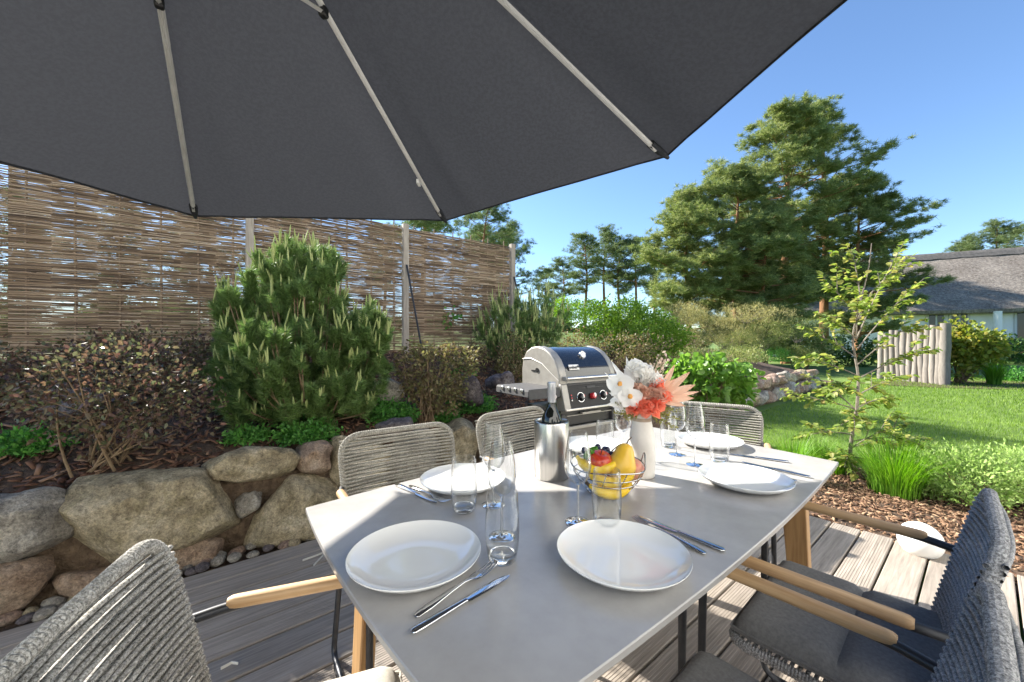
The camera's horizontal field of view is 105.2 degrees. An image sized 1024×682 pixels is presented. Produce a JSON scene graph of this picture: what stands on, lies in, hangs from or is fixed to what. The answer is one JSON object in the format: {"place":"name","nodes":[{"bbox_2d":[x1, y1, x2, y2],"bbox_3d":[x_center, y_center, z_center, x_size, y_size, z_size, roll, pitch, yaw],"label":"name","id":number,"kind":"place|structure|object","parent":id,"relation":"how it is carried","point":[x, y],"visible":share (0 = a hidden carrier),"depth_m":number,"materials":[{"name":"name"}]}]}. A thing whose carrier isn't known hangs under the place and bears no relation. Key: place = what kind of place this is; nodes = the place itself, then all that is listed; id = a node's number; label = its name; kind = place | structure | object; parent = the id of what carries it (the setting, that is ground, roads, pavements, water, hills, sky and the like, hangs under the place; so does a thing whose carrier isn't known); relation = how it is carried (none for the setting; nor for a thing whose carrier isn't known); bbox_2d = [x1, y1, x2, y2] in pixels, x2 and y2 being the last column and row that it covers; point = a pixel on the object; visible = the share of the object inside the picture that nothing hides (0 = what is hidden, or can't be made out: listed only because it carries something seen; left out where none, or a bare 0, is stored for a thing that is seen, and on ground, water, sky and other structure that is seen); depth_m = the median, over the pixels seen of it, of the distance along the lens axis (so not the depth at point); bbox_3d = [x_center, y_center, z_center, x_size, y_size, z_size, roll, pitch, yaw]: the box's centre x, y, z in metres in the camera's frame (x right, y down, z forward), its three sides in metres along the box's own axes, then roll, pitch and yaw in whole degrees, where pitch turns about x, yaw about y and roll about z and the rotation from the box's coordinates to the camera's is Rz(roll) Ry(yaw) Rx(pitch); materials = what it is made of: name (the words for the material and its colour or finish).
{"place":"outdoors","nodes":[
{"label":"outdoors","id":0,"kind":"place"},
{"bbox_2d":[0,0,1023,330],"label":"sky","id":1,"kind":"structure","parent":0,"point":[950,73],"materials":[{"name":"blue"}]},
{"bbox_2d":[169,342,1023,681],"bbox_3d":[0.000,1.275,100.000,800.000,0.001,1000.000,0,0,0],"label":"lawn","id":2,"kind":"structure","parent":0,"point":[837,376],"depth_m":6.70,"materials":[{"name":"plant"}]},
{"bbox_2d":[0,538,310,631],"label":"pebble strip","id":3,"kind":"object","parent":2,"relation":"on","point":[48,608],"visible":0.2,"depth_m":2.07,"materials":[{"name":"stone"}]},
{"bbox_2d":[0,289,639,349],"bbox_3d":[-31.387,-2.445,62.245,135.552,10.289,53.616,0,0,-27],"label":"hedge","id":4,"kind":"object","parent":2,"relation":"on","point":[568,325],"visible":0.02,"depth_m":49.58,"materials":[{"name":"brown plant"}]},
{"bbox_2d":[0,369,821,613],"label":"stone wall","id":5,"kind":"structure","parent":2,"relation":"on","point":[79,534],"depth_m":2.10,"materials":[{"name":"stone"}]},
{"bbox_2d":[0,332,835,492],"bbox_3d":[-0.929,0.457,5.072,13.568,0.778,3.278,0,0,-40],"label":"bark mulch","id":6,"kind":"object","parent":2,"relation":"on","point":[174,451],"visible":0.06,"depth_m":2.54,"materials":[{"name":"wood"}]},
{"bbox_2d":[0,163,11,357],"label":"wattle fence panel","id":7,"kind":"object","parent":6,"relation":"on","point":[4,300],"visible":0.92,"depth_m":3.66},
{"bbox_2d":[0,334,76,415],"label":"bronze shrub","id":8,"kind":"object","parent":6,"relation":"on","point":[12,366],"visible":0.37,"depth_m":2.73,"materials":[{"name":"brown plant"}]},
{"bbox_2d":[0,419,81,459],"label":"perennial clump","id":9,"kind":"object","parent":6,"relation":"on","point":[15,441],"visible":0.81,"depth_m":2.23,"materials":[{"name":"green plant"}]},
{"bbox_2d":[29,381,116,419],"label":"shrub","id":10,"kind":"object","parent":6,"relation":"on","point":[63,408],"visible":0.11,"depth_m":2.66,"materials":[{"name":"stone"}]},
{"bbox_2d":[0,327,232,477],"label":"bronze shrub","id":11,"kind":"object","parent":6,"relation":"on","point":[90,430],"visible":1,"depth_m":2.17,"materials":[{"name":"brown plant"}]},
{"bbox_2d":[26,320,220,390],"bbox_3d":[-3.207,0.115,3.499,1.727,0.602,1.238,0,0,0],"label":"bronze shrub","id":12,"kind":"object","parent":6,"relation":"on","point":[198,354],"visible":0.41,"depth_m":3.40,"materials":[{"name":"brown plant"}]},
{"bbox_2d":[217,420,278,446],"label":"perennial clump","id":13,"kind":"object","parent":6,"relation":"on","point":[250,434],"visible":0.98,"depth_m":2.67,"materials":[{"name":"green plant"}]},
{"bbox_2d":[245,218,253,270],"bbox_3d":[-3.154,-0.655,4.710,0.085,2.200,0.085,0,0,-34],"label":"fence post","id":14,"kind":"object","parent":6,"relation":"on","point":[249,232],"depth_m":4.67,"materials":[{"name":"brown wood"}]},
{"bbox_2d":[8,165,244,358],"bbox_3d":[-3.948,-0.765,4.206,1.880,2.060,0.040,0,0,-34],"label":"wattle fence panel","id":15,"kind":"object","parent":14,"relation":"attached to","point":[32,278],"visible":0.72,"depth_m":4.03,"materials":[{"name":"wicker"}]},
{"bbox_2d":[199,225,396,430],"bbox_3d":[-1.728,-0.114,3.162,1.598,1.669,1.227,0,0,0],"label":"mountain pine","id":16,"kind":"object","parent":6,"relation":"on","point":[263,364],"visible":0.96,"depth_m":3.04,"materials":[{"name":"green plant"}]},
{"bbox_2d":[264,414,346,447],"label":"perennial clump","id":17,"kind":"object","parent":6,"relation":"on","point":[291,434],"visible":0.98,"depth_m":2.77,"materials":[{"name":"green plant"}]},
{"bbox_2d":[254,218,401,352],"bbox_3d":[-2.369,-0.745,5.280,1.880,2.060,0.040,0,0,-34],"label":"wattle fence panel","id":18,"kind":"object","parent":6,"relation":"on","point":[269,227],"visible":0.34,"depth_m":5.46,"materials":[{"name":"wicker"}]},
{"bbox_2d":[365,393,421,427],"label":"perennial clump","id":19,"kind":"object","parent":6,"relation":"on","point":[393,411],"visible":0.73,"depth_m":3.29,"materials":[{"name":"green plant"}]},
{"bbox_2d":[375,417,413,436],"bbox_3d":[-0.880,0.642,2.977,0.436,0.167,0.206,0,0,23],"label":"boulder","id":20,"kind":"object","parent":6,"relation":"on","point":[396,422],"visible":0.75,"depth_m":2.89,"materials":[{"name":"stone"}]},
{"bbox_2d":[402,223,408,352],"bbox_3d":[-1.575,-0.625,5.784,0.085,2.200,0.085,0,0,-34],"label":"fence post","id":21,"kind":"object","parent":6,"relation":"on","point":[405,283],"visible":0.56,"depth_m":5.75,"materials":[{"name":"brown wood"}]},
{"bbox_2d":[392,334,482,422],"bbox_3d":[-0.653,0.342,3.492,0.755,0.814,0.713,0,0,43],"label":"brown shrub","id":22,"kind":"object","parent":6,"relation":"on","point":[425,394],"visible":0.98,"depth_m":3.44,"materials":[{"name":"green plant"}]},
{"bbox_2d":[409,225,509,352],"bbox_3d":[-0.790,-0.705,6.355,1.880,2.060,0.040,0,0,-34],"label":"wattle fence panel","id":23,"kind":"object","parent":6,"relation":"on","point":[436,304],"visible":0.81,"depth_m":6.23,"materials":[{"name":"wicker"}]},
{"bbox_2d":[443,374,483,406],"bbox_3d":[-0.476,0.473,3.775,0.414,0.318,0.289,0,0,0],"label":"boulder","id":24,"kind":"object","parent":6,"relation":"on","point":[474,393],"visible":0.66,"depth_m":3.66,"materials":[{"name":"stone"}]},
{"bbox_2d":[445,390,499,413],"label":"perennial clump","id":25,"kind":"object","parent":6,"relation":"on","point":[467,409],"visible":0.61,"depth_m":3.79,"materials":[{"name":"green plant"}]},
{"bbox_2d":[485,371,514,388],"bbox_3d":[-0.160,0.440,4.430,0.377,0.218,0.224,0,0,39],"label":"boulder","id":26,"kind":"object","parent":6,"relation":"on","point":[495,380],"visible":0.88,"depth_m":4.32,"materials":[{"name":"stone"}]},
{"bbox_2d":[490,328,531,382],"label":"brown shrub","id":27,"kind":"object","parent":6,"relation":"on","point":[509,366],"visible":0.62,"depth_m":5.16,"materials":[{"name":"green plant"}]},
{"bbox_2d":[509,244,514,330],"bbox_3d":[0.004,-0.595,6.859,0.085,2.200,0.085,0,0,-34],"label":"fence post","id":28,"kind":"object","parent":6,"relation":"on","point":[512,269],"visible":0.48,"depth_m":6.82,"materials":[{"name":"brown wood"}]},
{"bbox_2d":[472,279,570,370],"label":"mountain pine","id":29,"kind":"object","parent":6,"relation":"on","point":[523,327],"visible":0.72,"depth_m":5.82,"materials":[{"name":"green plant"}]},
{"bbox_2d":[547,294,602,323],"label":"spring bush","id":30,"kind":"object","parent":6,"relation":"on","point":[573,305],"visible":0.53,"depth_m":15.78,"materials":[{"name":"green plant"}]},
{"bbox_2d":[556,322,681,366],"bbox_3d":[1.780,0.093,6.927,2.320,0.839,1.240,0,0,0],"label":"brown shrub","id":31,"kind":"object","parent":6,"relation":"on","point":[632,353],"visible":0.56,"depth_m":6.85,"materials":[{"name":"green plant"}]},
{"bbox_2d":[569,293,700,360],"bbox_3d":[2.450,-0.318,8.069,2.463,1.438,1.866,0,0,-19],"label":"spring bush","id":32,"kind":"object","parent":6,"relation":"on","point":[615,322],"visible":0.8,"depth_m":7.79,"materials":[{"name":"green plant"}]},
{"bbox_2d":[673,306,766,348],"bbox_3d":[8.387,-0.580,16.013,3.923,1.850,2.529,0,0,0],"label":"feathery shrub","id":33,"kind":"object","parent":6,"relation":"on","point":[726,324],"visible":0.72,"depth_m":15.80,"materials":[{"name":"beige plant"}]},
{"bbox_2d":[711,343,769,363],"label":"shrub","id":34,"kind":"object","parent":6,"relation":"on","point":[752,354],"visible":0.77,"depth_m":9.74,"materials":[{"name":"green plant"}]},
{"bbox_2d":[386,218,462,327],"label":"pine tree","id":35,"kind":"object","parent":2,"relation":"on","point":[429,226],"visible":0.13,"depth_m":11.07,"materials":[{"name":"green plant"}]},
{"bbox_2d":[452,204,524,322],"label":"pine tree","id":36,"kind":"object","parent":2,"relation":"on","point":[494,213],"visible":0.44,"depth_m":20.28,"materials":[{"name":"green plant"}]},
{"bbox_2d":[0,516,1023,681],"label":"deck","id":37,"kind":"structure","parent":2,"relation":"on","point":[288,640],"depth_m":1.75,"materials":[{"name":"grey wood"}]},
{"bbox_2d":[0,539,401,681],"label":"rope armchair","id":38,"kind":"object","parent":37,"relation":"on","point":[143,628],"visible":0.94,"depth_m":0.67,"materials":[{"name":"fabric"}]},
{"bbox_2d":[331,422,456,677],"bbox_3d":[-0.340,0.796,1.482,0.558,0.858,0.559,0,0,-35],"label":"rope armchair","id":39,"kind":"object","parent":37,"relation":"on","point":[352,472],"visible":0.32,"depth_m":1.62,"materials":[{"name":"fabric"}]},
{"bbox_2d":[0,0,847,222],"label":"parasol","id":40,"kind":"object","parent":37,"relation":"on","point":[445,111],"visible":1,"depth_m":1.49,"materials":[{"name":"fabric"}]},
{"bbox_2d":[474,406,543,461],"bbox_3d":[0.169,0.796,1.923,0.558,0.858,0.559,0,0,-42],"label":"rope armchair","id":41,"kind":"object","parent":37,"relation":"on","point":[489,433],"visible":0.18,"depth_m":2.06,"materials":[{"name":"fabric"}]},
{"bbox_2d":[496,346,636,450],"bbox_3d":[0.488,0.633,3.265,1.225,1.184,0.553,0,0,-34],"label":"gas grill","id":42,"kind":"object","parent":37,"relation":"on","point":[579,377],"visible":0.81,"depth_m":3.08,"materials":[{"name":"silver metal"}]},
{"bbox_2d":[569,419,616,436],"bbox_3d":[0.619,0.868,3.083,0.590,0.444,0.031,0,0,-34],"label":"door","id":43,"kind":"structure","parent":42,"relation":"in","point":[606,426],"depth_m":3.09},
{"bbox_2d":[306,427,838,681],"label":"dining table","id":44,"kind":"object","parent":37,"relation":"on","point":[543,612],"visible":0.58,"depth_m":0.87,"materials":[{"name":"grey ceramic"}]},
{"bbox_2d":[345,520,480,593],"bbox_3d":[-0.208,0.465,0.847,0.281,0.028,0.281,0,0,0],"label":"dinner plate","id":45,"kind":"object","parent":44,"relation":"on","point":[412,556],"visible":1,"depth_m":0.86,"materials":[{"name":"white ceramic"}]},
{"bbox_2d":[414,560,497,616],"bbox_3d":[-0.102,0.474,0.756,0.024,0.010,0.204,0,0,39],"label":"table fork","id":46,"kind":"object","parent":44,"relation":"on","point":[435,602],"visible":1,"depth_m":0.74,"materials":[{"name":"silver metal"}]},
{"bbox_2d":[410,575,509,633],"bbox_3d":[-0.086,0.475,0.718,0.019,0.008,0.222,0,0,45],"label":"table knife","id":47,"kind":"object","parent":44,"relation":"on","point":[427,622],"visible":1,"depth_m":0.70,"materials":[{"name":"silver metal"}]},
{"bbox_2d":[420,463,504,495],"bbox_3d":[-0.164,0.465,1.308,0.281,0.028,0.281,0,0,0],"label":"dinner plate","id":48,"kind":"object","parent":44,"relation":"on","point":[437,479],"visible":0.98,"depth_m":1.34,"materials":[{"name":"white ceramic"}]},
{"bbox_2d":[451,457,476,514],"bbox_3d":[-0.136,0.405,1.106,0.075,0.150,0.075,0,0,0],"label":"tumbler","id":49,"kind":"object","parent":44,"relation":"on","point":[463,507],"visible":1,"depth_m":1.10,"materials":[{"name":"clear glass"}]},
{"bbox_2d":[487,439,515,543],"bbox_3d":[-0.025,0.359,0.958,0.071,0.240,0.071,0,0,0],"label":"wine glass","id":50,"kind":"object","parent":44,"relation":"on","point":[501,536],"visible":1,"depth_m":0.95,"materials":[{"name":"clear"}]},
{"bbox_2d":[485,491,519,566],"bbox_3d":[-0.021,0.405,0.858,0.075,0.150,0.075,0,0,0],"label":"tumbler","id":51,"kind":"object","parent":44,"relation":"on","point":[503,556],"visible":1,"depth_m":0.85,"materials":[{"name":"clear glass"}]},
{"bbox_2d":[534,418,568,481],"bbox_3d":[0.141,0.380,1.389,0.123,0.198,0.123,0,0,0],"label":"wine cooler","id":52,"kind":"object","parent":44,"relation":"on","point":[550,442],"visible":0.87,"depth_m":1.34,"materials":[{"name":"metal"}]},
{"bbox_2d":[541,382,561,423],"bbox_3d":[0.141,0.307,1.389,0.075,0.322,0.075,0,0,0],"label":"wine bottle","id":53,"kind":"object","parent":52,"relation":"in","point":[551,414],"visible":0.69,"depth_m":1.37,"materials":[{"name":"black glass"}]},
{"bbox_2d":[569,435,623,453],"bbox_3d":[0.358,0.465,1.733,0.281,0.028,0.281,0,0,0],"label":"dinner plate","id":54,"kind":"object","parent":44,"relation":"on","point":[577,443],"visible":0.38,"depth_m":1.81,"materials":[{"name":"white ceramic"}]},
{"bbox_2d":[570,449,645,496],"bbox_3d":[0.305,0.415,1.253,0.234,0.126,0.234,0,0,0],"label":"fruit basket","id":55,"kind":"object","parent":44,"relation":"on","point":[602,487],"visible":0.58,"depth_m":1.18,"materials":[{"name":"silver metal"}]},
{"bbox_2d":[574,452,615,473],"bbox_3d":[0.255,0.385,1.217,0.145,0.053,0.049,0,0,28],"label":"banana","id":56,"kind":"object","parent":55,"relation":"in","point":[584,464],"visible":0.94,"depth_m":1.20,"materials":[{"name":"yellow food"}]},
{"bbox_2d":[585,481,631,499],"bbox_3d":[0.299,0.451,1.185,0.149,0.047,0.056,0,0,-8],"label":"banana","id":57,"kind":"object","parent":55,"relation":"in","point":[612,494],"visible":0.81,"depth_m":1.17,"materials":[{"name":"yellow food"}]},
{"bbox_2d":[588,472,634,487],"bbox_3d":[0.294,0.417,1.192,0.158,0.056,0.051,0,0,12],"label":"banana","id":58,"kind":"object","parent":57,"relation":"on","point":[611,479],"visible":0.74,"depth_m":1.17,"materials":[{"name":"yellow food"}]},
{"bbox_2d":[609,437,635,476],"bbox_3d":[0.340,0.367,1.216,0.089,0.134,0.087,0,0,0],"label":"pear","id":59,"kind":"object","parent":55,"relation":"in","point":[623,457],"visible":0.74,"depth_m":1.19,"materials":[{"name":"yellow food"}]},
{"bbox_2d":[557,519,692,591],"bbox_3d":[0.239,0.465,0.852,0.281,0.028,0.281,0,0,0],"label":"dinner plate","id":60,"kind":"object","parent":44,"relation":"on","point":[624,555],"visible":1,"depth_m":0.86,"materials":[{"name":"white ceramic"}]},
{"bbox_2d":[629,414,654,479],"bbox_3d":[0.463,0.364,1.395,0.090,0.230,0.090,0,0,0],"label":"vase","id":61,"kind":"object","parent":44,"relation":"on","point":[641,440],"visible":0.66,"depth_m":1.36,"materials":[{"name":"ceramic"}]},
{"bbox_2d":[605,351,699,429],"bbox_3d":[0.495,0.185,1.377,0.337,0.310,0.146,0,0,0],"label":"bouquet","id":62,"kind":"object","parent":61,"relation":"in","point":[652,391],"visible":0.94,"depth_m":1.36,"materials":[{"name":"white plant"}]},
{"bbox_2d":[678,432,743,449],"bbox_3d":[0.911,0.465,1.811,0.281,0.028,0.281,0,0,0],"label":"dinner plate","id":63,"kind":"object","parent":44,"relation":"on","point":[718,441],"visible":0.87,"depth_m":1.85,"materials":[{"name":"white ceramic"}]},
{"bbox_2d":[698,462,795,494],"bbox_3d":[0.780,0.465,1.315,0.281,0.028,0.281,0,0,0],"label":"dinner plate","id":64,"kind":"object","parent":44,"relation":"on","point":[746,478],"visible":1,"depth_m":1.34,"materials":[{"name":"white ceramic"}]},
{"bbox_2d":[668,401,776,564],"bbox_3d":[1.072,0.796,2.111,0.558,0.858,0.559,0,0,30],"label":"rope armchair","id":65,"kind":"object","parent":37,"relation":"on","point":[750,413],"visible":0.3,"depth_m":2.29,"materials":[{"name":"fabric"}]},
{"bbox_2d":[670,568,1023,681],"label":"rope armchair","id":66,"kind":"object","parent":37,"relation":"on","point":[984,642],"visible":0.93,"depth_m":0.65,"materials":[{"name":"grey fabric"}]},
{"bbox_2d":[697,488,1015,681],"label":"rope armchair","id":67,"kind":"object","parent":37,"relation":"on","point":[983,549],"visible":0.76,"depth_m":0.97,"materials":[{"name":"fabric"}]},
{"bbox_2d":[896,521,944,560],"bbox_3d":[2.368,1.155,2.271,0.200,0.200,0.200,0,0,0],"label":"globe lamp","id":68,"kind":"object","parent":37,"relation":"on","point":[927,551],"visible":0.73,"depth_m":2.22,"materials":[{"name":"white"}]},
{"bbox_2d":[479,219,550,321],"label":"pine tree","id":69,"kind":"object","parent":2,"relation":"on","point":[523,247],"visible":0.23,"depth_m":29.56,"materials":[{"name":"green plant"}]},
{"bbox_2d":[544,256,582,331],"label":"pine tree","id":70,"kind":"object","parent":2,"relation":"on","point":[557,269],"visible":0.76,"depth_m":51.52,"materials":[{"name":"green plant"}]},
{"bbox_2d":[559,231,607,332],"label":"pine tree","id":71,"kind":"object","parent":2,"relation":"on","point":[580,263],"visible":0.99,"depth_m":43.60,"materials":[{"name":"green plant"}]},
{"bbox_2d":[575,223,624,331],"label":"pine tree","id":72,"kind":"object","parent":2,"relation":"on","point":[607,234],"visible":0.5,"depth_m":46.80,"materials":[{"name":"green plant"}]},
{"bbox_2d":[598,234,647,331],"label":"pine tree","id":73,"kind":"object","parent":2,"relation":"on","point":[616,253],"visible":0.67,"depth_m":45.23,"materials":[{"name":"green plant"}]},
{"bbox_2d":[607,235,657,334],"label":"pine tree","id":74,"kind":"object","parent":2,"relation":"on","point":[638,273],"visible":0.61,"depth_m":44.43,"materials":[{"name":"green plant"}]},
{"bbox_2d":[658,299,712,326],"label":"feathery shrub","id":75,"kind":"object","parent":2,"relation":"on","point":[688,313],"visible":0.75,"depth_m":15.86,"materials":[{"name":"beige plant"}]},
{"bbox_2d":[628,177,755,347],"bbox_3d":[9.351,-3.586,20.223,6.800,9.732,6.292,0,0,0],"label":"pine tree","id":76,"kind":"object","parent":2,"relation":"on","point":[688,208],"visible":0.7,"depth_m":19.33,"materials":[{"name":"green plant"}]},
{"bbox_2d":[669,155,813,352],"bbox_3d":[12.089,-4.274,20.826,6.649,11.105,7.908,0,0,41],"label":"pine tree","id":77,"kind":"object","parent":2,"relation":"on","point":[740,187],"visible":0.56,"depth_m":19.65,"materials":[{"name":"green plant"}]},
{"bbox_2d":[715,315,794,350],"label":"feathery shrub","id":78,"kind":"object","parent":2,"relation":"on","point":[750,337],"visible":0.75,"depth_m":15.74,"materials":[{"name":"green plant"}]},
{"bbox_2d":[717,301,799,323],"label":"feathery shrub","id":79,"kind":"object","parent":2,"relation":"on","point":[759,313],"visible":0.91,"depth_m":15.86,"materials":[{"name":"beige plant"}]},
{"bbox_2d":[702,199,833,363],"bbox_3d":[12.466,-2.911,19.442,5.910,8.380,5.601,0,0,27],"label":"pine tree","id":80,"kind":"object","parent":2,"relation":"on","point":[796,273],"visible":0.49,"depth_m":18.87,"materials":[{"name":"green plant"}]},
{"bbox_2d":[706,89,880,363],"bbox_3d":[14.504,-6.109,22.325,8.178,14.776,7.033,0,0,0],"label":"pine tree","id":81,"kind":"object","parent":2,"relation":"on","point":[788,116],"visible":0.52,"depth_m":20.73,"materials":[{"name":"green plant"}]},
{"bbox_2d":[766,315,831,342],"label":"feathery shrub","id":82,"kind":"object","parent":2,"relation":"on","point":[816,324],"visible":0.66,"depth_m":15.90,"materials":[{"name":"green plant"}]},
{"bbox_2d":[768,328,848,369],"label":"round shrub","id":83,"kind":"object","parent":2,"relation":"on","point":[823,346],"visible":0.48,"depth_m":16.61,"materials":[{"name":"green plant"}]},
{"bbox_2d":[774,92,916,360],"bbox_3d":[18.634,-6.674,23.386,7.133,15.906,6.663,0,0,0],"label":"pine tree","id":84,"kind":"object","parent":2,"relation":"on","point":[826,244],"visible":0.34,"depth_m":22.38,"materials":[{"name":"green plant"}]},
{"bbox_2d":[818,331,877,366],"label":"round shrub","id":85,"kind":"object","parent":2,"relation":"on","point":[847,358],"visible":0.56,"depth_m":19.54,"materials":[{"name":"green plant"}]},
{"bbox_2d":[790,167,957,362],"bbox_3d":[20.651,-4.186,22.741,7.829,10.929,7.925,0,0,-18],"label":"pine tree","id":86,"kind":"object","parent":2,"relation":"on","point":[881,208],"visible":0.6,"depth_m":21.57,"materials":[{"name":"green plant"}]},
{"bbox_2d":[729,247,1023,357],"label":"thatched house","id":87,"kind":"structure","parent":2,"relation":"on","point":[987,286],"depth_m":27.14,"materials":[{"name":"grey"}]},
{"bbox_2d":[809,472,1023,593],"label":"mulch strip","id":88,"kind":"object","parent":2,"relation":"on","point":[1020,572],"visible":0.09,"depth_m":2.79,"materials":[{"name":"wood"}]},
{"bbox_2d":[656,351,766,433],"bbox_3d":[2.382,0.710,4.761,1.170,1.178,0.920,0,0,-27],"label":"hydrangea bush","id":89,"kind":"object","parent":88,"relation":"on","point":[729,382],"visible":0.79,"depth_m":4.58,"materials":[{"name":"green plant"}]},
{"bbox_2d":[763,427,837,457],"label":"grass tuft","id":90,"kind":"object","parent":88,"relation":"on","point":[802,451],"visible":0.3,"depth_m":3.50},
{"bbox_2d":[683,430,1023,585],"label":"bark mulch","id":91,"kind":"object","parent":88,"relation":"on","point":[901,502],"visible":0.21,"depth_m":2.87,"materials":[{"name":"wood"}]},
{"bbox_2d":[779,239,942,481],"bbox_3d":[3.250,0.155,3.559,1.517,2.249,0.814,0,0,0],"label":"beech sapling","id":92,"kind":"object","parent":88,"relation":"on","point":[854,420],"visible":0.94,"depth_m":3.58,"materials":[{"name":"green plant"}]},
{"bbox_2d":[819,427,997,500],"bbox_3d":[3.106,0.968,3.178,1.166,0.555,1.214,0,0,-39],"label":"grass tuft","id":93,"kind":"object","parent":88,"relation":"on","point":[889,476],"visible":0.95,"depth_m":3.10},
{"bbox_2d":[909,463,965,504],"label":"grey green perennial","id":94,"kind":"object","parent":88,"relation":"on","point":[932,493],"visible":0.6,"depth_m":3.03,"materials":[{"name":"green plant"}]},
{"bbox_2d":[910,437,1023,516],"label":"grey green perennial","id":95,"kind":"object","parent":88,"relation":"on","point":[965,488],"visible":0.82,"depth_m":2.90,"materials":[{"name":"green plant"}]},
{"bbox_2d":[953,438,1023,507],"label":"grey green perennial","id":96,"kind":"object","parent":88,"relation":"on","point":[1004,454],"visible":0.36,"depth_m":2.98,"materials":[{"name":"green plant"}]},
{"bbox_2d":[861,380,1023,388],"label":"bed","id":97,"kind":"object","parent":2,"relation":"on","point":[968,384],"visible":0.35,"depth_m":11.12,"materials":[{"name":"soil"}]},
{"bbox_2d":[877,323,951,384],"bbox_3d":[12.437,0.380,12.184,0.298,1.799,2.050,0,0,-3],"label":"log palisade","id":98,"kind":"object","parent":97,"relation":"on","point":[931,368],"visible":0.73,"depth_m":11.85,"materials":[{"name":"brown wood"}]},
{"bbox_2d":[939,315,1018,382],"bbox_3d":[13.676,0.262,11.747,2.017,2.126,1.645,0,0,15],"label":"maple shrub","id":99,"kind":"object","parent":97,"relation":"on","point":[971,349],"visible":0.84,"depth_m":11.37,"materials":[{"name":"green plant"}]},
{"bbox_2d":[976,359,1020,384],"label":"grass tuft","id":100,"kind":"object","parent":97,"relation":"on","point":[996,376],"visible":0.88,"depth_m":11.18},
{"bbox_2d":[953,218,1023,251],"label":"pine tree","id":101,"kind":"object","parent":2,"relation":"on","point":[986,231],"visible":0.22,"depth_m":44.17,"materials":[{"name":"green plant"}]},
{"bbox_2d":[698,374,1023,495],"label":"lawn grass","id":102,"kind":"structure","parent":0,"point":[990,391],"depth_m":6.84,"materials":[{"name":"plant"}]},
{"bbox_2d":[990,220,1023,248],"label":"pine tree","id":103,"kind":"object","parent":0,"point":[1017,235],"visible":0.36,"depth_m":42.39,"materials":[{"name":"green plant"}]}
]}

